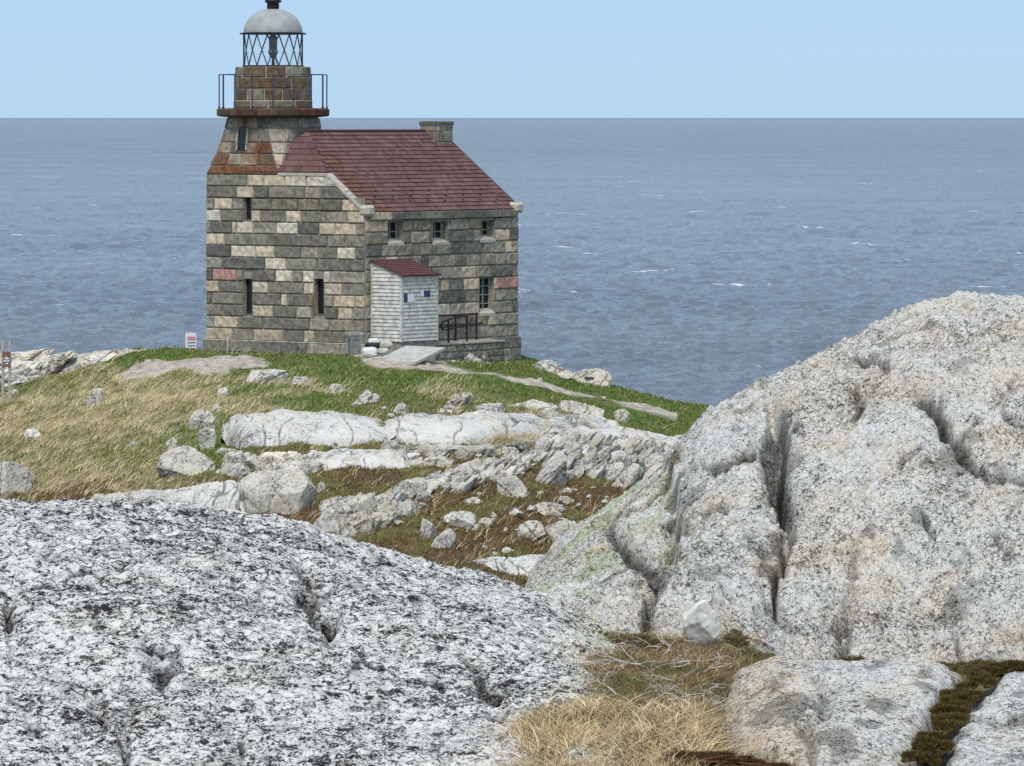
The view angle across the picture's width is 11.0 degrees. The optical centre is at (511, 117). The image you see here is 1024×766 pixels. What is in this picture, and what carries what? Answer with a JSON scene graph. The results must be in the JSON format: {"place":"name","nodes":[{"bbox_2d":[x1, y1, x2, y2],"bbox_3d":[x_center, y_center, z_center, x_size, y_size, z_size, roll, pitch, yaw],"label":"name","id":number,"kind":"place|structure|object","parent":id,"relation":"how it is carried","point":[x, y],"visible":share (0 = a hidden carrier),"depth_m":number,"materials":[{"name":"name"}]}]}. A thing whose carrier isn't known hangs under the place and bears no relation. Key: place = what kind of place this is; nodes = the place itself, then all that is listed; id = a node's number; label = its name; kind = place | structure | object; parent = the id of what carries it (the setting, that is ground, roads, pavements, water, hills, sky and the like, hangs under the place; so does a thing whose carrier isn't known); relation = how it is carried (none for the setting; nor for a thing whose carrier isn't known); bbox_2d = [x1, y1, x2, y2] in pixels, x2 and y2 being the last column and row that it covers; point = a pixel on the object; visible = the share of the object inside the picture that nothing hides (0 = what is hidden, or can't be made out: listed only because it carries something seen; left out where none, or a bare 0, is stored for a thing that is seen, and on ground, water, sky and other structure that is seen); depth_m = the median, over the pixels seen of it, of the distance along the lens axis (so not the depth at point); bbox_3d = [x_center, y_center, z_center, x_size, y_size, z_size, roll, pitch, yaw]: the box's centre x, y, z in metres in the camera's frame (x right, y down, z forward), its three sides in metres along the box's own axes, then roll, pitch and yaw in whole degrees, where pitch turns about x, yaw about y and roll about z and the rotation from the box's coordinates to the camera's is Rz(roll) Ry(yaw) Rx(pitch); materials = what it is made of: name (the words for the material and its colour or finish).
{"place":"outdoors","nodes":[
{"label":"outdoors","id":0,"kind":"place"},
{"bbox_2d":[0,342,997,765],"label":"ground","id":1,"kind":"structure","parent":0,"point":[212,364],"depth_m":162.76,"materials":[{"name":"plant"}]},
{"bbox_2d":[1,341,10,401],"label":"trail sign","id":2,"kind":"object","parent":1,"relation":"on","point":[4,354],"visible":1,"depth_m":171.50,"materials":[{"name":"grey wood"}]},
{"bbox_2d":[0,461,33,495],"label":"boulder","id":3,"kind":"object","parent":1,"relation":"on","point":[17,477],"visible":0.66,"depth_m":151.72,"materials":[{"name":"stone"}]},
{"bbox_2d":[24,428,40,437],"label":"stone","id":4,"kind":"object","parent":1,"relation":"on","point":[31,431],"visible":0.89,"depth_m":162.96,"materials":[{"name":"stone"}]},
{"bbox_2d":[0,348,145,388],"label":"rock ridge","id":5,"kind":"object","parent":1,"relation":"on","point":[31,364],"visible":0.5,"depth_m":185.86,"materials":[{"name":"stone"}]},
{"bbox_2d":[86,388,102,406],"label":"stone","id":6,"kind":"object","parent":1,"relation":"on","point":[94,396],"visible":0.45,"depth_m":168.79,"materials":[{"name":"stone"}]},
{"bbox_2d":[90,482,240,512],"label":"rock slab","id":7,"kind":"object","parent":1,"relation":"on","point":[182,494],"visible":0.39,"depth_m":148.12,"materials":[{"name":"stone"}]},
{"bbox_2d":[165,437,178,450],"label":"stone","id":8,"kind":"object","parent":1,"relation":"on","point":[172,442],"visible":0.77,"depth_m":158.67,"materials":[{"name":"stone"}]},
{"bbox_2d":[156,445,215,478],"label":"boulder","id":9,"kind":"object","parent":1,"relation":"on","point":[184,459],"visible":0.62,"depth_m":152.90,"materials":[{"name":"stone"}]},
{"bbox_2d":[185,332,195,349],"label":"warning sign","id":10,"kind":"object","parent":1,"relation":"on","point":[190,339],"visible":0.81,"depth_m":186.50,"materials":[{"name":"white paint"}]},
{"bbox_2d":[187,409,215,429],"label":"stone","id":11,"kind":"object","parent":1,"relation":"on","point":[198,418],"visible":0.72,"depth_m":161.66,"materials":[{"name":"stone"}]},
{"bbox_2d":[198,429,215,448],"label":"stone","id":12,"kind":"object","parent":1,"relation":"on","point":[207,437],"visible":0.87,"depth_m":158.59,"materials":[{"name":"stone"}]},
{"bbox_2d":[192,480,246,512],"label":"rock ledge","id":13,"kind":"object","parent":1,"relation":"on","point":[226,494],"visible":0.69,"depth_m":145.37,"materials":[{"name":"stone"}]},
{"bbox_2d":[217,387,229,396],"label":"stone","id":14,"kind":"object","parent":1,"relation":"on","point":[224,390],"visible":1,"depth_m":168.90,"materials":[{"name":"stone"}]},
{"bbox_2d":[221,423,230,439],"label":"stone","id":15,"kind":"object","parent":1,"relation":"on","point":[225,428],"visible":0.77,"depth_m":159.96,"materials":[{"name":"stone"}]},
{"bbox_2d":[246,369,288,383],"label":"rock","id":16,"kind":"object","parent":1,"relation":"on","point":[269,375],"visible":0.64,"depth_m":171.06,"materials":[{"name":"stone"}]},
{"bbox_2d":[238,470,316,514],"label":"boulder","id":17,"kind":"object","parent":1,"relation":"on","point":[286,491],"visible":0.66,"depth_m":145.22,"materials":[{"name":"stone"}]},
{"bbox_2d":[291,376,310,386],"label":"rock","id":18,"kind":"object","parent":1,"relation":"on","point":[295,379],"visible":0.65,"depth_m":170.00,"materials":[{"name":"stone"}]},
{"bbox_2d":[221,409,395,449],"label":"rock slab","id":19,"kind":"object","parent":1,"relation":"on","point":[278,427],"visible":0.87,"depth_m":158.23,"materials":[{"name":"stone"}]},
{"bbox_2d":[0,497,623,765],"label":"bedrock dome","id":20,"kind":"structure","parent":1,"relation":"on","point":[160,632],"depth_m":21.54,"materials":[{"name":"stone"}]},
{"bbox_2d":[215,448,421,477],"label":"rock ledge","id":21,"kind":"object","parent":1,"relation":"on","point":[270,461],"visible":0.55,"depth_m":152.57,"materials":[{"name":"stone"}]},
{"bbox_2d":[221,450,246,467],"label":"stone","id":22,"kind":"object","parent":21,"relation":"on","point":[231,457],"visible":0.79,"depth_m":153.25,"materials":[{"name":"stone"}]},
{"bbox_2d":[246,457,261,467],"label":"stone","id":23,"kind":"object","parent":21,"relation":"on","point":[254,462],"visible":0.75,"depth_m":153.16,"materials":[{"name":"stone"}]},
{"bbox_2d":[281,461,307,469],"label":"stone","id":24,"kind":"object","parent":21,"relation":"on","point":[292,465],"visible":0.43,"depth_m":151.70,"materials":[{"name":"stone"}]},
{"bbox_2d":[310,452,333,459],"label":"stone","id":25,"kind":"object","parent":21,"relation":"on","point":[320,455],"visible":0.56,"depth_m":152.99,"materials":[{"name":"stone"}]},
{"bbox_2d":[353,451,378,453],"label":"stone","id":26,"kind":"object","parent":21,"relation":"on","point":[373,452],"visible":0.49,"depth_m":153.09,"materials":[{"name":"stone"}]},
{"bbox_2d":[317,482,325,491],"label":"stone","id":27,"kind":"object","parent":1,"relation":"on","point":[321,485],"visible":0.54,"depth_m":147.03,"materials":[{"name":"stone"}]},
{"bbox_2d":[328,384,343,393],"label":"stone","id":28,"kind":"object","parent":1,"relation":"on","point":[335,388],"visible":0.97,"depth_m":168.17,"materials":[{"name":"stone"}]},
{"bbox_2d":[344,331,363,355],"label":"stone pedestal","id":29,"kind":"object","parent":1,"relation":"on","point":[354,338],"visible":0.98,"depth_m":179.03,"materials":[{"name":"stone"}]},
{"bbox_2d":[334,494,378,521],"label":"boulder","id":30,"kind":"object","parent":1,"relation":"on","point":[346,509],"visible":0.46,"depth_m":142.91,"materials":[{"name":"stone"}]},
{"bbox_2d":[311,448,409,469],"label":"rock slab","id":31,"kind":"object","parent":1,"relation":"on","point":[382,456],"visible":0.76,"depth_m":152.56,"materials":[{"name":"stone"}]},
{"bbox_2d":[203,0,522,361],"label":"lighthouse","id":32,"kind":"object","parent":1,"relation":"on","point":[319,240],"visible":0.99,"depth_m":184.06,"materials":[{"name":"stone"}]},
{"bbox_2d":[236,128,248,149],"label":"window","id":33,"kind":"structure","parent":32,"relation":"in","point":[242,138],"depth_m":184.43,"materials":[{"name":"glass"}]},
{"bbox_2d":[244,198,251,218],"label":"window","id":34,"kind":"structure","parent":32,"relation":"in","point":[247,201],"depth_m":184.29,"materials":[{"name":"glass"}]},
{"bbox_2d":[244,279,252,313],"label":"window","id":35,"kind":"structure","parent":32,"relation":"in","point":[248,290],"depth_m":184.25,"materials":[{"name":"glass"}]},
{"bbox_2d":[314,279,323,313],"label":"window","id":36,"kind":"structure","parent":32,"relation":"in","point":[318,283],"depth_m":182.43,"materials":[{"name":"glass"}]},
{"bbox_2d":[386,221,403,245],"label":"window","id":37,"kind":"structure","parent":32,"relation":"in","point":[395,228],"depth_m":182.63,"materials":[{"name":"glass"}]},
{"bbox_2d":[432,221,448,244],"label":"window","id":38,"kind":"structure","parent":32,"relation":"in","point":[440,228],"depth_m":184.65,"materials":[{"name":"glass"}]},
{"bbox_2d":[438,313,482,342],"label":"handrail","id":39,"kind":"object","parent":32,"relation":"on","point":[466,324],"visible":0.91,"depth_m":184.24,"materials":[{"name":"black metal"}]},
{"bbox_2d":[478,277,494,315],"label":"window","id":40,"kind":"structure","parent":32,"relation":"in","point":[486,284],"depth_m":186.74,"materials":[{"name":"glass"}]},
{"bbox_2d":[479,220,495,242],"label":"window","id":41,"kind":"structure","parent":32,"relation":"in","point":[487,226],"depth_m":186.78,"materials":[{"name":"glass"}]},
{"bbox_2d":[352,389,379,404],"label":"rock","id":42,"kind":"object","parent":1,"relation":"on","point":[366,396],"visible":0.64,"depth_m":165.78,"materials":[{"name":"stone"}]},
{"bbox_2d":[362,347,377,357],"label":"sack","id":43,"kind":"object","parent":1,"relation":"on","point":[369,352],"visible":1,"depth_m":178.44,"materials":[{"name":"fabric"}]},
{"bbox_2d":[313,477,430,537],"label":"rock ledge","id":44,"kind":"object","parent":1,"relation":"on","point":[393,503],"visible":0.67,"depth_m":143.46,"materials":[{"name":"stone"}]},
{"bbox_2d":[368,512,388,520],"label":"stone","id":45,"kind":"object","parent":44,"relation":"on","point":[384,516],"visible":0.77,"depth_m":142.59,"materials":[{"name":"stone"}]},
{"bbox_2d":[365,342,378,348],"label":"sack","id":46,"kind":"object","parent":1,"relation":"on","point":[372,344],"visible":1,"depth_m":179.25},
{"bbox_2d":[368,338,378,342],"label":"sack","id":47,"kind":"object","parent":46,"relation":"on","point":[374,340],"visible":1,"depth_m":179.37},
{"bbox_2d":[378,348,388,354],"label":"sack","id":48,"kind":"object","parent":1,"relation":"on","point":[383,351],"visible":1,"depth_m":178.68,"materials":[{"name":"fabric"}]},
{"bbox_2d":[379,341,392,348],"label":"sack","id":49,"kind":"object","parent":1,"relation":"on","point":[386,344],"visible":1,"depth_m":179.44,"materials":[{"name":"fabric"}]},
{"bbox_2d":[393,403,408,413],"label":"rock","id":50,"kind":"object","parent":1,"relation":"on","point":[401,407],"visible":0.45,"depth_m":163.60,"materials":[{"name":"stone"}]},
{"bbox_2d":[381,346,445,364],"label":"concrete ramp","id":51,"kind":"structure","parent":1,"relation":"on","point":[412,355],"depth_m":178.97,"materials":[{"name":"concrete"}]},
{"bbox_2d":[420,518,435,537],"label":"stone","id":52,"kind":"object","parent":1,"relation":"on","point":[428,529],"visible":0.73,"depth_m":140.45,"materials":[{"name":"stone"}]},
{"bbox_2d":[417,456,453,467],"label":"rock","id":53,"kind":"object","parent":1,"relation":"on","point":[436,460],"visible":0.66,"depth_m":152.70,"materials":[{"name":"stone"}]},
{"bbox_2d":[431,528,456,547],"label":"stone","id":54,"kind":"object","parent":1,"relation":"on","point":[447,538],"visible":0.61,"depth_m":139.66,"materials":[{"name":"stone"}]},
{"bbox_2d":[437,404,462,412],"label":"rock","id":55,"kind":"object","parent":1,"relation":"on","point":[447,408],"visible":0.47,"depth_m":164.74,"materials":[{"name":"stone"}]},
{"bbox_2d":[446,392,473,405],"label":"rock","id":56,"kind":"object","parent":1,"relation":"on","point":[466,397],"visible":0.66,"depth_m":167.46,"materials":[{"name":"stone"}]},
{"bbox_2d":[443,511,477,531],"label":"boulder","id":57,"kind":"object","parent":1,"relation":"on","point":[464,519],"visible":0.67,"depth_m":142.74,"materials":[{"name":"stone"}]},
{"bbox_2d":[381,435,543,458],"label":"rock ledge","id":58,"kind":"object","parent":1,"relation":"on","point":[491,450],"visible":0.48,"depth_m":156.19,"materials":[{"name":"stone"}]},
{"bbox_2d":[383,410,545,444],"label":"rock slab","id":59,"kind":"object","parent":1,"relation":"on","point":[453,429],"visible":0.82,"depth_m":159.66,"materials":[{"name":"stone"}]},
{"bbox_2d":[464,356,478,361],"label":"stone","id":60,"kind":"object","parent":1,"relation":"on","point":[470,358],"visible":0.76,"depth_m":183.99,"materials":[{"name":"stone"}]},
{"bbox_2d":[464,497,482,503],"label":"stone","id":61,"kind":"object","parent":1,"relation":"on","point":[472,499],"visible":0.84,"depth_m":146.24,"materials":[{"name":"stone"}]},
{"bbox_2d":[414,449,555,494],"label":"rock ridge","id":62,"kind":"object","parent":1,"relation":"on","point":[496,469],"visible":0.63,"depth_m":151.04,"materials":[{"name":"stone"}]},
{"bbox_2d":[478,517,492,528],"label":"stone","id":63,"kind":"object","parent":1,"relation":"on","point":[484,520],"visible":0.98,"depth_m":143.65,"materials":[{"name":"stone"}]},
{"bbox_2d":[475,403,505,411],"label":"rock","id":64,"kind":"object","parent":1,"relation":"on","point":[491,407],"visible":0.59,"depth_m":166.19,"materials":[{"name":"stone"}]},
{"bbox_2d":[501,547,512,552],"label":"stone","id":65,"kind":"object","parent":1,"relation":"on","point":[505,549],"visible":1,"depth_m":139.62,"materials":[{"name":"stone"}]},
{"bbox_2d":[472,554,543,575],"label":"rock slab","id":66,"kind":"object","parent":1,"relation":"on","point":[528,562],"visible":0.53,"depth_m":136.62,"materials":[{"name":"stone"}]},
{"bbox_2d":[497,475,528,497],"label":"boulder","id":67,"kind":"object","parent":1,"relation":"on","point":[511,486],"visible":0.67,"depth_m":148.16,"materials":[{"name":"stone"}]},
{"bbox_2d":[509,509,522,516],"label":"stone","id":68,"kind":"object","parent":1,"relation":"on","point":[518,513],"visible":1,"depth_m":145.43,"materials":[{"name":"stone"}]},
{"bbox_2d":[527,505,535,510],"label":"stone","id":69,"kind":"object","parent":1,"relation":"on","point":[531,508],"visible":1,"depth_m":146.33,"materials":[{"name":"stone"}]},
{"bbox_2d":[517,520,546,539],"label":"stone","id":70,"kind":"object","parent":1,"relation":"on","point":[534,527],"visible":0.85,"depth_m":142.47,"materials":[{"name":"stone"}]},
{"bbox_2d":[507,399,560,412],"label":"rock slab","id":71,"kind":"object","parent":1,"relation":"on","point":[533,403],"visible":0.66,"depth_m":167.65,"materials":[{"name":"stone"}]},
{"bbox_2d":[535,502,565,517],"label":"stone","id":72,"kind":"object","parent":1,"relation":"on","point":[549,509],"visible":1,"depth_m":146.26,"materials":[{"name":"stone"}]},
{"bbox_2d":[535,454,566,484],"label":"boulder","id":73,"kind":"object","parent":1,"relation":"on","point":[554,468],"visible":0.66,"depth_m":151.23,"materials":[{"name":"stone"}]},
{"bbox_2d":[539,410,563,418],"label":"rock slab","id":74,"kind":"object","parent":1,"relation":"on","point":[550,414],"visible":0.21,"depth_m":166.40,"materials":[{"name":"stone"}]},
{"bbox_2d":[532,360,572,379],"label":"rock slab","id":75,"kind":"object","parent":1,"relation":"on","point":[553,367],"visible":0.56,"depth_m":182.62,"materials":[{"name":"stone"}]},
{"bbox_2d":[545,519,577,542],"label":"stone","id":76,"kind":"object","parent":1,"relation":"on","point":[556,530],"visible":0.45,"depth_m":142.45,"materials":[{"name":"stone"}]},
{"bbox_2d":[557,496,570,504],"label":"stone","id":77,"kind":"object","parent":1,"relation":"on","point":[565,500],"visible":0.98,"depth_m":148.41,"materials":[{"name":"stone"}]},
{"bbox_2d":[541,414,619,433],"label":"rock slab","id":78,"kind":"object","parent":1,"relation":"on","point":[587,420],"visible":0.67,"depth_m":164.36,"materials":[{"name":"stone"}]},
{"bbox_2d":[559,400,604,416],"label":"rock slab","id":79,"kind":"object","parent":1,"relation":"on","point":[581,409],"visible":0.4,"depth_m":169.78,"materials":[{"name":"stone"}]},
{"bbox_2d":[584,372,593,378],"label":"stone","id":80,"kind":"object","parent":1,"relation":"on","point":[589,375],"visible":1,"depth_m":184.04,"materials":[{"name":"stone"}]},
{"bbox_2d":[572,368,611,387],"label":"rock slab","id":81,"kind":"object","parent":1,"relation":"on","point":[603,378],"visible":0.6,"depth_m":184.12,"materials":[{"name":"stone"}]},
{"bbox_2d":[575,669,616,694],"bbox_3d":[0.349,2.232,21.035,0.154,0.104,0.145,0,0,-25],"label":"dead twig","id":82,"kind":"object","parent":1,"relation":"on","point":[603,679],"visible":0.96,"depth_m":21.06,"materials":[{"name":"wood"}]},
{"bbox_2d":[528,429,665,480],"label":"rock ridge","id":83,"kind":"object","parent":1,"relation":"on","point":[611,456],"visible":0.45,"depth_m":155.57,"materials":[{"name":"stone"}]},
{"bbox_2d":[535,426,677,452],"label":"rock slab","id":84,"kind":"object","parent":1,"relation":"on","point":[584,431],"visible":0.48,"depth_m":161.56,"materials":[{"name":"stone"}]},
{"bbox_2d":[594,659,640,668],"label":"dead twig","id":85,"kind":"object","parent":1,"relation":"on","point":[635,663],"visible":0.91,"depth_m":22.11,"materials":[{"name":"wood"}]},
{"bbox_2d":[613,409,629,422],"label":"stone","id":86,"kind":"object","parent":1,"relation":"on","point":[622,415],"visible":0.87,"depth_m":170.45,"materials":[{"name":"stone"}]},
{"bbox_2d":[611,463,644,487],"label":"boulder","id":87,"kind":"object","parent":1,"relation":"on","point":[632,474],"visible":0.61,"depth_m":151.99,"materials":[{"name":"stone"}]},
{"bbox_2d":[634,664,670,679],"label":"dead twig","id":88,"kind":"object","parent":1,"relation":"on","point":[652,675],"visible":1,"depth_m":21.40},
{"bbox_2d":[643,621,669,641],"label":"dead twig","id":89,"kind":"object","parent":1,"relation":"on","point":[659,628],"visible":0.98,"depth_m":23.44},
{"bbox_2d":[649,681,683,700],"bbox_3d":[0.605,2.239,20.731,0.134,0.081,0.048,0,0,-26],"label":"dead twig","id":90,"kind":"object","parent":1,"relation":"on","point":[662,694],"visible":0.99,"depth_m":20.73,"materials":[{"name":"wood"}]},
{"bbox_2d":[644,679,688,694],"bbox_3d":[0.608,2.244,20.896,0.177,0.072,0.057,0,0,3],"label":"dead twig","id":91,"kind":"object","parent":1,"relation":"on","point":[667,688],"visible":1,"depth_m":20.88,"materials":[{"name":"wood"}]},
{"bbox_2d":[651,632,690,660],"bbox_3d":[0.685,2.209,22.104,0.181,0.157,0.158,0,0,-38],"label":"dead twig","id":92,"kind":"object","parent":1,"relation":"on","point":[680,651],"visible":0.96,"depth_m":22.11,"materials":[{"name":"wood"}]},
{"bbox_2d":[647,655,701,671],"bbox_3d":[0.669,2.245,21.792,0.243,0.076,0.145,0,0,0],"label":"dead twig","id":93,"kind":"object","parent":1,"relation":"on","point":[683,661],"visible":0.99,"depth_m":21.81,"materials":[{"name":"wood"}]},
{"bbox_2d":[664,686,711,702],"bbox_3d":[0.699,2.259,20.791,0.222,0.065,0.054,0,0,31],"label":"dead twig","id":94,"kind":"object","parent":1,"relation":"on","point":[693,694],"visible":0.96,"depth_m":20.79,"materials":[{"name":"wood"}]},
{"bbox_2d":[683,600,720,644],"bbox_3d":[0.830,2.204,23.198,0.165,0.202,0.143,0,0,0],"label":"stone","id":95,"kind":"object","parent":1,"relation":"on","point":[701,619],"visible":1,"depth_m":23.15,"materials":[{"name":"white stone"}]},
{"bbox_2d":[703,644,728,671],"bbox_3d":[0.842,2.234,21.902,0.111,0.105,0.170,0,0,0],"label":"dead twig","id":96,"kind":"object","parent":1,"relation":"on","point":[715,661],"visible":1,"depth_m":21.89,"materials":[{"name":"wood"}]},
{"bbox_2d":[703,683,728,692],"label":"dead twig","id":97,"kind":"object","parent":1,"relation":"on","point":[708,689],"visible":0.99,"depth_m":21.09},
{"bbox_2d":[657,749,797,765],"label":"moss","id":98,"kind":"object","parent":1,"relation":"on","point":[729,757],"visible":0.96,"depth_m":18.88,"materials":[{"name":"brown plant"}]},
{"bbox_2d":[525,290,1023,663],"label":"bedrock mass","id":99,"kind":"object","parent":1,"relation":"on","point":[860,493],"visible":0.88,"depth_m":25.39,"materials":[{"name":"stone"}]},
{"bbox_2d":[595,628,1001,677],"bbox_3d":[1.312,2.406,23.570,2.144,0.262,0.888,0,0,0],"label":"moss","id":100,"kind":"object","parent":1,"relation":"on","point":[959,667],"visible":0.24,"depth_m":23.48,"materials":[{"name":"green plant"}]},
{"bbox_2d":[725,655,1023,765],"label":"bedrock slab","id":101,"kind":"structure","parent":1,"relation":"on","point":[873,712],"depth_m":21.58,"materials":[{"name":"stone"}]},
{"bbox_2d":[897,658,1023,765],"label":"moss","id":102,"kind":"object","parent":101,"relation":"on","point":[950,712],"visible":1,"depth_m":21.59,"materials":[{"name":"brown moss"}]},
{"bbox_2d":[0,118,1023,405],"bbox_3d":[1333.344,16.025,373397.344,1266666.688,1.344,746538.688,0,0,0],"label":"sea","id":103,"kind":"structure","parent":0,"point":[708,260],"depth_m":743.18,"materials":[{"name":"liquid"}]},
{"bbox_2d":[0,0,1023,117],"label":"sky","id":104,"kind":"structure","parent":0,"point":[59,58],"materials":[{"name":"blue"}]},
{"bbox_2d":[441,625,968,765],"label":"dry grass","id":105,"kind":"structure","parent":0,"point":[698,729],"depth_m":20.05,"materials":[{"name":"plant"}]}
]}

